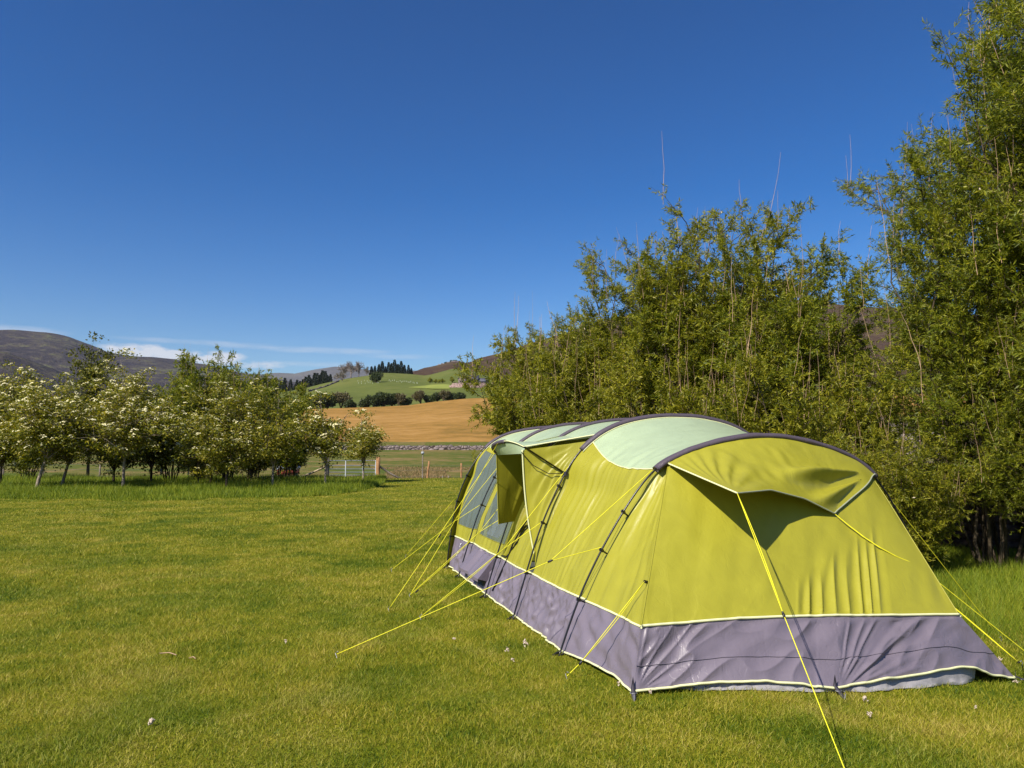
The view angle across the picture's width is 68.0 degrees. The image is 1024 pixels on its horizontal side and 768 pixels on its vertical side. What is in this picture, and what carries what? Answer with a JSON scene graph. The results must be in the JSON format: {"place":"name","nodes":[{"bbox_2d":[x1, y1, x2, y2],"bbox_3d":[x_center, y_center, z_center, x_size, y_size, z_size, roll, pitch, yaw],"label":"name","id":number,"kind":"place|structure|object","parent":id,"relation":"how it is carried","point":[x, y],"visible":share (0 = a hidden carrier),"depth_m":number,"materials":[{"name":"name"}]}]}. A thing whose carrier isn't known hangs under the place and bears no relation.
{"place":"outdoors","nodes":[
{"label":"outdoors","id":0,"kind":"place"},
{"bbox_2d":[0,351,105,394],"bbox_3d":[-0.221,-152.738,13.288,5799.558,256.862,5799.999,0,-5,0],"label":"mountain spur","id":1,"kind":"structure","parent":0,"point":[48,372],"depth_m":2054.07,"materials":[{"name":"grey stone"}]},
{"bbox_2d":[0,330,308,393],"bbox_3d":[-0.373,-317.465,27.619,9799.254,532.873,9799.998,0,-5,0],"label":"mountain","id":2,"kind":"structure","parent":0,"point":[45,349],"depth_m":3417.40,"materials":[{"name":"grey stone"}]},
{"bbox_2d":[0,472,387,500],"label":"tall grass","id":3,"kind":"structure","parent":0,"point":[83,486],"depth_m":29.08,"materials":[{"name":"green plant"}]},
{"bbox_2d":[4,442,488,478],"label":"field","id":4,"kind":"structure","parent":0,"point":[435,458],"depth_m":83.11,"materials":[{"name":"green plant"}]},
{"bbox_2d":[277,466,300,474],"bbox_3d":[-15.216,6.088,51.667,1.240,0.993,1.700,0,-5,0],"label":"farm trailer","id":5,"kind":"object","parent":4,"relation":"on","point":[297,471],"visible":0.07,"depth_m":51.29,"materials":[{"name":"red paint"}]},
{"bbox_2d":[305,458,328,475],"bbox_3d":[-11.484,4.956,43.234,2.086,1.520,0.229,1,-5,-6],"label":"gate post","id":6,"kind":"object","parent":4,"relation":"on","point":[327,471],"visible":0.2,"depth_m":43.23,"materials":[{"name":"brown wood"}]},
{"bbox_2d":[329,460,375,475],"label":"field gate","id":7,"kind":"structure","parent":6,"relation":"attached to","point":[345,465],"depth_m":43.31,"materials":[{"name":"metal"}]},
{"bbox_2d":[170,445,483,449],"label":"dry stone wall","id":8,"kind":"structure","parent":4,"relation":"on","point":[433,447],"depth_m":137.41,"materials":[{"name":"grey stone"}]},
{"bbox_2d":[376,457,399,477],"bbox_3d":[-6.972,4.936,43.237,1.594,1.560,0.228,-1,-5,8],"label":"gate post","id":9,"kind":"object","parent":4,"relation":"on","point":[378,466],"visible":0.56,"depth_m":43.25,"materials":[{"name":"brown wood"}]},
{"bbox_2d":[421,447,423,477],"bbox_3d":[-5.227,4.878,44.344,0.160,2.340,0.140,0,-5,0],"label":"thin pole","id":10,"kind":"object","parent":4,"relation":"on","point":[422,452],"visible":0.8,"depth_m":44.34,"materials":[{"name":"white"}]},
{"bbox_2d":[426,461,429,478],"bbox_3d":[-4.939,5.314,44.507,0.269,1.562,0.126,0,-5,0],"label":"fence post","id":11,"kind":"object","parent":4,"relation":"on","point":[428,469],"visible":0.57,"depth_m":44.49,"materials":[{"name":"brown wood"}]},
{"bbox_2d":[460,463,461,478],"bbox_3d":[-2.988,5.385,44.702,0.107,1.450,0.107,2,-5,-22],"label":"fence post","id":12,"kind":"object","parent":4,"relation":"on","point":[460,470],"visible":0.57,"depth_m":44.69,"materials":[{"name":"brown wood"}]},
{"bbox_2d":[244,367,413,381],"bbox_3d":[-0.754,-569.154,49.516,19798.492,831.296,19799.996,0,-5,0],"label":"mountain","id":13,"kind":"structure","parent":0,"point":[332,371],"depth_m":8574.80,"materials":[{"name":"grey stone"}]},
{"bbox_2d":[371,465,470,478],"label":"rough grass","id":14,"kind":"structure","parent":0,"point":[400,472],"depth_m":63.86,"materials":[{"name":"plant"}]},
{"bbox_2d":[409,384,449,388],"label":"meadow","id":15,"kind":"structure","parent":0,"point":[442,386],"depth_m":419.57,"materials":[{"name":"green plant"}]},
{"bbox_2d":[1,304,971,395],"bbox_3d":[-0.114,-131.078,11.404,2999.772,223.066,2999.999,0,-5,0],"label":"moor hill","id":16,"kind":"structure","parent":0,"point":[874,337],"depth_m":905.88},
{"bbox_2d":[2,369,978,408],"bbox_3d":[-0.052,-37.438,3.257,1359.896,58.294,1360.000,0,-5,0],"label":"hill pasture","id":17,"kind":"structure","parent":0,"point":[354,389],"depth_m":452.97,"materials":[{"name":"green plant"}]},
{"bbox_2d":[282,378,287,391],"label":"conifer tree","id":18,"kind":"object","parent":17,"relation":"on","point":[285,385],"visible":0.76,"depth_m":626.46,"materials":[{"name":"green plant"}]},
{"bbox_2d":[288,379,292,390],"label":"conifer tree","id":19,"kind":"object","parent":17,"relation":"on","point":[290,385],"visible":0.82,"depth_m":638.06,"materials":[{"name":"green plant"}]},
{"bbox_2d":[307,378,313,387],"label":"conifer tree","id":20,"kind":"object","parent":17,"relation":"on","point":[311,384],"visible":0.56,"depth_m":618.93,"materials":[{"name":"green plant"}]},
{"bbox_2d":[306,394,327,408],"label":"hedge bush","id":21,"kind":"object","parent":17,"relation":"on","point":[319,404],"visible":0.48,"depth_m":292.26,"materials":[{"name":"green plant"}]},
{"bbox_2d":[313,373,320,385],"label":"conifer tree","id":22,"kind":"object","parent":17,"relation":"on","point":[316,379],"visible":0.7,"depth_m":614.63,"materials":[{"name":"green plant"}]},
{"bbox_2d":[308,380,338,391],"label":"field wall","id":23,"kind":"structure","parent":17,"relation":"on","point":[324,386],"depth_m":505.92,"materials":[{"name":"grey stone"}]},
{"bbox_2d":[321,371,328,383],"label":"conifer tree","id":24,"kind":"object","parent":17,"relation":"on","point":[324,377],"visible":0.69,"depth_m":614.78,"materials":[{"name":"green plant"}]},
{"bbox_2d":[319,393,336,408],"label":"hedge bush","id":25,"kind":"object","parent":17,"relation":"on","point":[331,402],"visible":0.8,"depth_m":295.16,"materials":[{"name":"green plant"}]},
{"bbox_2d":[337,370,345,379],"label":"broadleaf tree","id":26,"kind":"object","parent":17,"relation":"on","point":[341,376],"visible":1,"depth_m":533.99,"materials":[{"name":"grey plant"}]},
{"bbox_2d":[331,391,352,407],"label":"hedge tree","id":27,"kind":"object","parent":17,"relation":"on","point":[342,397],"visible":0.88,"depth_m":297.85,"materials":[{"name":"green plant"}]},
{"bbox_2d":[337,364,348,378],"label":"broadleaf tree","id":28,"kind":"object","parent":17,"relation":"on","point":[343,370],"visible":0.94,"depth_m":594.17,"materials":[{"name":"grey plant"}]},
{"bbox_2d":[343,399,356,407],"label":"hedge bush","id":29,"kind":"object","parent":17,"relation":"on","point":[350,403],"visible":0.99,"depth_m":296.43,"materials":[{"name":"green plant"}]},
{"bbox_2d":[346,361,357,377],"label":"broadleaf tree","id":30,"kind":"object","parent":17,"relation":"on","point":[351,367],"visible":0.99,"depth_m":596.56,"materials":[{"name":"grey plant"}]},
{"bbox_2d":[352,361,364,376],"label":"broadleaf tree","id":31,"kind":"object","parent":17,"relation":"on","point":[358,366],"visible":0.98,"depth_m":597.55,"materials":[{"name":"grey plant"}]},
{"bbox_2d":[357,398,371,406],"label":"hedge bush","id":32,"kind":"object","parent":17,"relation":"on","point":[362,403],"visible":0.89,"depth_m":298.49,"materials":[{"name":"green plant"}]},
{"bbox_2d":[365,395,381,406],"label":"hedge bush","id":33,"kind":"object","parent":17,"relation":"on","point":[373,400],"visible":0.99,"depth_m":297.14,"materials":[{"name":"green plant"}]},
{"bbox_2d":[369,371,383,382],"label":"broadleaf tree","id":34,"kind":"object","parent":17,"relation":"on","point":[375,377],"visible":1,"depth_m":467.91,"materials":[{"name":"green plant"}]},
{"bbox_2d":[380,361,384,372],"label":"conifer tree","id":35,"kind":"object","parent":17,"relation":"on","point":[382,367],"visible":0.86,"depth_m":620.31,"materials":[{"name":"green plant"}]},
{"bbox_2d":[375,392,393,406],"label":"hedge bush","id":36,"kind":"object","parent":17,"relation":"on","point":[383,397],"visible":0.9,"depth_m":299.49,"materials":[{"name":"green plant"}]},
{"bbox_2d":[385,393,397,405],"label":"hedge bush","id":37,"kind":"object","parent":17,"relation":"on","point":[394,399],"visible":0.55,"depth_m":301.87,"materials":[{"name":"green plant"}]},
{"bbox_2d":[391,360,397,372],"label":"conifer tree","id":38,"kind":"object","parent":17,"relation":"on","point":[394,369],"visible":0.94,"depth_m":626.46,"materials":[{"name":"green plant"}]},
{"bbox_2d":[395,393,405,405],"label":"hedge tree","id":39,"kind":"object","parent":17,"relation":"on","point":[400,397],"visible":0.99,"depth_m":300.00,"materials":[{"name":"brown plant"}]},
{"bbox_2d":[398,361,403,373],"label":"conifer tree","id":40,"kind":"object","parent":17,"relation":"on","point":[400,368],"visible":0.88,"depth_m":626.60,"materials":[{"name":"green plant"}]},
{"bbox_2d":[399,397,412,405],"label":"hedge bush","id":41,"kind":"object","parent":17,"relation":"on","point":[409,400],"visible":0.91,"depth_m":301.70,"materials":[{"name":"green plant"}]},
{"bbox_2d":[411,390,424,403],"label":"hedge tree","id":42,"kind":"object","parent":17,"relation":"on","point":[418,395],"visible":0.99,"depth_m":299.74,"materials":[{"name":"green plant"}]},
{"bbox_2d":[423,394,434,402],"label":"hedge bush","id":43,"kind":"object","parent":17,"relation":"on","point":[427,399],"visible":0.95,"depth_m":302.66,"materials":[{"name":"green plant"}]},
{"bbox_2d":[431,392,441,400],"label":"hedge bush","id":44,"kind":"object","parent":17,"relation":"on","point":[436,397],"visible":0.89,"depth_m":304.82,"materials":[{"name":"green plant"}]},
{"bbox_2d":[438,390,450,400],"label":"hedge tree","id":45,"kind":"object","parent":17,"relation":"on","point":[443,395],"visible":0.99,"depth_m":303.08,"materials":[{"name":"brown plant"}]},
{"bbox_2d":[445,393,454,399],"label":"hedge bush","id":46,"kind":"object","parent":17,"relation":"on","point":[451,397],"visible":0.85,"depth_m":303.79,"materials":[{"name":"green plant"}]},
{"bbox_2d":[453,392,465,399],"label":"hedge bush","id":47,"kind":"object","parent":17,"relation":"on","point":[459,395],"visible":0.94,"depth_m":302.09,"materials":[{"name":"green plant"}]},
{"bbox_2d":[450,383,484,387],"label":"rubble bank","id":48,"kind":"structure","parent":17,"relation":"on","point":[453,385],"depth_m":399.73,"materials":[{"name":"beige stone"}]},
{"bbox_2d":[458,373,487,383],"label":"farmhouse","id":49,"kind":"object","parent":17,"relation":"on","point":[483,380],"visible":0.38,"depth_m":419.28,"materials":[{"name":"stone"}]},
{"bbox_2d":[0,0,1022,374],"label":"sky","id":50,"kind":"structure","parent":0,"point":[287,186],"materials":[{"name":"blue"}]},
{"bbox_2d":[0,477,1023,767],"bbox_3d":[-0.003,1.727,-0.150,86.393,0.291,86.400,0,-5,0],"label":"lawn","id":51,"kind":"structure","parent":0,"point":[122,686],"depth_m":5.58,"materials":[{"name":"plant"}]},
{"bbox_2d":[0,359,51,483],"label":"rowan tree","id":52,"kind":"object","parent":51,"relation":"on","point":[5,455],"visible":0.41,"depth_m":31.38,"materials":[{"name":"green plant"}]},
{"bbox_2d":[0,390,66,479],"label":"willow tree","id":53,"kind":"object","parent":51,"relation":"on","point":[33,473],"visible":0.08,"depth_m":39.48,"materials":[{"name":"green plant"}]},
{"bbox_2d":[0,372,108,486],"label":"rowan tree","id":54,"kind":"object","parent":51,"relation":"on","point":[30,430],"visible":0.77,"depth_m":29.69,"materials":[{"name":"green plant"}]},
{"bbox_2d":[16,395,121,484],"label":"rowan tree","id":55,"kind":"object","parent":51,"relation":"on","point":[62,458],"visible":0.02,"depth_m":32.12,"materials":[{"name":"green plant"}]},
{"bbox_2d":[54,331,129,477],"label":"alder tree","id":56,"kind":"object","parent":51,"relation":"on","point":[83,373],"visible":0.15,"depth_m":40.82,"materials":[{"name":"green plant"}]},
{"bbox_2d":[14,348,207,486],"bbox_3d":[-15.811,1.372,30.978,6.674,6.089,5.628,1,-5,-8],"label":"rowan tree","id":57,"kind":"object","parent":51,"relation":"on","point":[125,428],"visible":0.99,"depth_m":30.38,"materials":[{"name":"green plant"}]},
{"bbox_2d":[94,391,158,481],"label":"alder tree","id":58,"kind":"object","parent":51,"relation":"on","point":[114,468],"visible":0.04,"depth_m":34.74,"materials":[{"name":"green plant"}]},
{"bbox_2d":[118,387,193,480],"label":"alder tree","id":59,"kind":"object","parent":51,"relation":"on","point":[153,456],"visible":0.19,"depth_m":35.57,"materials":[{"name":"green plant"}]},
{"bbox_2d":[147,370,207,480],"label":"willow tree","id":60,"kind":"object","parent":51,"relation":"on","point":[179,400],"visible":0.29,"depth_m":36.47,"materials":[{"name":"green plant"}]},
{"bbox_2d":[156,429,220,482],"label":"rowan tree","id":61,"kind":"object","parent":51,"relation":"on","point":[200,464],"visible":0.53,"depth_m":32.97,"materials":[{"name":"green plant"}]},
{"bbox_2d":[173,437,234,481],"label":"alder tree","id":62,"kind":"object","parent":51,"relation":"on","point":[216,461],"visible":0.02,"depth_m":35.25,"materials":[{"name":"green plant"}]},
{"bbox_2d":[172,343,242,481],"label":"willow tree","id":63,"kind":"object","parent":51,"relation":"on","point":[189,367],"visible":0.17,"depth_m":37.92,"materials":[{"name":"green plant"}]},
{"bbox_2d":[152,372,269,486],"bbox_3d":[-11.430,1.908,29.985,3.938,4.836,4.855,-2,-5,22],"label":"rowan tree","id":64,"kind":"object","parent":51,"relation":"on","point":[227,428],"visible":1,"depth_m":29.93,"materials":[{"name":"green plant"}]},
{"bbox_2d":[198,365,255,478],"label":"willow tree","id":65,"kind":"object","parent":51,"relation":"on","point":[207,392],"visible":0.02,"depth_m":38.47,"materials":[{"name":"green plant"}]},
{"bbox_2d":[222,362,284,479],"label":"willow tree","id":66,"kind":"object","parent":51,"relation":"on","point":[265,378],"visible":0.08,"depth_m":37.68,"materials":[{"name":"green plant"}]},
{"bbox_2d":[232,416,296,480],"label":"alder tree","id":67,"kind":"object","parent":51,"relation":"on","point":[253,469],"visible":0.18,"depth_m":34.78,"materials":[{"name":"green plant"}]},
{"bbox_2d":[229,385,319,484],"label":"rowan tree","id":68,"kind":"object","parent":51,"relation":"on","point":[271,440],"visible":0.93,"depth_m":30.44,"materials":[{"name":"green plant"}]},
{"bbox_2d":[258,376,315,478],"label":"willow tree","id":69,"kind":"object","parent":51,"relation":"on","point":[290,462],"visible":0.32,"depth_m":38.02,"materials":[{"name":"green plant"}]},
{"bbox_2d":[278,422,315,476],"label":"alder tree","id":70,"kind":"object","parent":51,"relation":"on","point":[304,461],"visible":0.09,"depth_m":39.63,"materials":[{"name":"green plant"}]},
{"bbox_2d":[282,389,365,480],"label":"rowan tree","id":71,"kind":"object","parent":51,"relation":"on","point":[324,445],"visible":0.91,"depth_m":31.19,"materials":[{"name":"green plant"}]},
{"bbox_2d":[342,408,389,479],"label":"rowan tree","id":72,"kind":"object","parent":51,"relation":"on","point":[368,443],"visible":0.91,"depth_m":37.68,"materials":[{"name":"green plant"}]},
{"bbox_2d":[469,449,481,462],"bbox_3d":[-0.137,2.317,19.532,1.876,2.088,1.972,3,-6,-29],"label":"willow shrub","id":73,"kind":"object","parent":51,"relation":"on","point":[472,455],"depth_m":19.91,"materials":[{"name":"green plant"}]},
{"bbox_2d":[453,296,625,448],"bbox_3d":[1.060,0.469,19.201,4.716,5.741,4.486,-2,-5,24],"label":"willow shrub","id":74,"kind":"object","parent":51,"relation":"on","point":[501,418],"visible":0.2,"depth_m":18.74,"materials":[{"name":"green plant"}]},
{"bbox_2d":[503,302,589,425],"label":"willow tree","id":75,"kind":"object","parent":51,"relation":"on","point":[537,338],"visible":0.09,"depth_m":19.60,"materials":[{"name":"green plant"}]},
{"bbox_2d":[505,326,654,427],"bbox_3d":[1.885,0.706,17.341,4.078,4.992,4.287,-2,-5,20],"label":"willow shrub","id":76,"kind":"object","parent":51,"relation":"on","point":[561,413],"visible":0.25,"depth_m":16.43,"materials":[{"name":"green plant"}]},
{"bbox_2d":[538,295,639,424],"bbox_3d":[2.174,0.468,18.794,3.361,5.704,3.182,0,-5,2],"label":"willow tree","id":77,"kind":"object","parent":51,"relation":"on","point":[587,328],"visible":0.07,"depth_m":17.98,"materials":[{"name":"green plant"}]},
{"bbox_2d":[554,226,719,421],"bbox_3d":[2.898,-0.480,17.774,3.554,7.538,3.993,4,-7,-40],"label":"willow tree","id":78,"kind":"object","parent":51,"relation":"on","point":[619,366],"visible":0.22,"depth_m":17.26,"materials":[{"name":"green plant"}]},
{"bbox_2d":[600,240,755,414],"bbox_3d":[3.883,-0.057,16.767,3.898,6.655,4.117,3,-6,-34],"label":"willow tree","id":79,"kind":"object","parent":51,"relation":"on","point":[654,355],"visible":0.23,"depth_m":16.01,"materials":[{"name":"green plant"}]},
{"bbox_2d":[335,413,1023,767],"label":"tunnel tent","id":80,"kind":"object","parent":51,"relation":"on","point":[679,550],"visible":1,"depth_m":5.99,"materials":[{"name":"yellow fabric"}]},
{"bbox_2d":[504,514,526,555],"bbox_3d":[0.157,1.458,8.111,0.585,0.784,0.060,-3,-6,31],"label":"door leaf","id":81,"kind":"structure","parent":80,"relation":"in","point":[525,516],"depth_m":8.14,"materials":[{"name":"fabric"}]},
{"bbox_2d":[502,528,534,569],"bbox_3d":[0.132,1.588,7.918,0.249,0.571,0.982,2,-5,-17],"label":"door panel","id":82,"kind":"structure","parent":80,"relation":"in","point":[520,555],"depth_m":7.81,"materials":[{"name":"fabric"}]},
{"bbox_2d":[511,506,527,545],"bbox_3d":[0.260,1.315,8.268,0.561,1.166,0.422,1,-5,-16],"label":"door leaf","id":83,"kind":"structure","parent":80,"relation":"in","point":[523,512],"depth_m":8.35,"materials":[{"name":"yellow fabric"}]},
{"bbox_2d":[586,313,814,435],"bbox_3d":[3.850,0.900,15.301,4.287,4.538,4.078,-2,-6,26],"label":"willow shrub","id":84,"kind":"object","parent":51,"relation":"on","point":[670,392],"visible":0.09,"depth_m":14.63,"materials":[{"name":"green plant"}]},
{"bbox_2d":[630,145,829,412],"bbox_3d":[4.680,-0.958,16.340,4.278,8.481,3.808,-2,-5,18],"label":"willow tree","id":85,"kind":"object","parent":51,"relation":"on","point":[683,266],"visible":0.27,"depth_m":15.53,"materials":[{"name":"green plant"}]},
{"bbox_2d":[673,322,914,456],"bbox_3d":[4.933,0.857,13.773,3.874,4.527,4.073,1,-5,-9],"label":"willow shrub","id":86,"kind":"object","parent":51,"relation":"on","point":[838,410],"visible":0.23,"depth_m":13.01,"materials":[{"name":"green plant"}]},
{"bbox_2d":[698,220,894,458],"bbox_3d":[5.591,-0.137,15.312,3.898,6.788,4.117,-4,-7,41],"label":"willow tree","id":87,"kind":"object","parent":51,"relation":"on","point":[810,312],"visible":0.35,"depth_m":14.53,"materials":[{"name":"green plant"}]},
{"bbox_2d":[799,342,914,496],"bbox_3d":[6.652,1.171,14.715,2.386,4.074,2.521,-3,-6,27],"label":"willow tree","id":88,"kind":"object","parent":51,"relation":"on","point":[866,388],"visible":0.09,"depth_m":14.18,"materials":[{"name":"green plant"}]},
{"bbox_2d":[824,395,997,567],"bbox_3d":[6.180,1.562,11.898,2.658,2.814,2.528,3,-6,-33],"label":"willow shrub","id":89,"kind":"object","parent":51,"relation":"on","point":[927,522],"visible":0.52,"depth_m":11.37,"materials":[{"name":"green plant"}]},
{"bbox_2d":[825,56,1023,570],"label":"willow tree","id":90,"kind":"object","parent":51,"relation":"on","point":[951,278],"visible":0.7,"depth_m":11.85,"materials":[{"name":"green plant"}]},
{"bbox_2d":[863,417,1017,540],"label":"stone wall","id":91,"kind":"structure","parent":51,"relation":"on","point":[918,446],"depth_m":17.20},
{"bbox_2d":[886,457,1023,548],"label":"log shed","id":92,"kind":"structure","parent":51,"relation":"on","point":[1014,537],"depth_m":14.56,"materials":[{"name":"brown wood"}]},
{"bbox_2d":[918,0,1023,475],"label":"willow tree","id":93,"kind":"object","parent":51,"relation":"on","point":[950,149],"visible":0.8,"depth_m":11.09,"materials":[{"name":"green plant"}]},
{"bbox_2d":[924,542,1023,649],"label":"tall grass","id":94,"kind":"structure","parent":51,"relation":"on","point":[965,557],"depth_m":9.75,"materials":[{"name":"green plant"}]},
{"bbox_2d":[936,284,1023,534],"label":"willow shrub","id":95,"kind":"object","parent":51,"relation":"on","point":[1017,481],"visible":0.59,"depth_m":11.05,"materials":[{"name":"green plant"}]},
{"bbox_2d":[940,0,1023,408],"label":"willow tree","id":96,"kind":"object","parent":51,"relation":"on","point":[993,65],"visible":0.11,"depth_m":12.02,"materials":[{"name":"green plant"}]},
{"bbox_2d":[172,394,1005,441],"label":"ploughed field","id":97,"kind":"structure","parent":0,"point":[442,421],"depth_m":209.80,"materials":[{"name":"brown soil"}]},
{"bbox_3d":[-27.307,5.495,44.190,0.105,1.550,0.105,0,-5,0],"label":"fence post","id":98,"kind":"object","parent":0,"visible":0},
{"bbox_2d":[6,464,471,476],"bbox_3d":[-15.908,5.056,44.339,40.876,0.762,0.354,0,-5,-1],"label":"fence wire","id":99,"kind":"object","parent":98,"relation":"attached to","point":[275,469],"visible":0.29,"depth_m":44.26,"materials":[{"name":"grey metal"}]}
]}

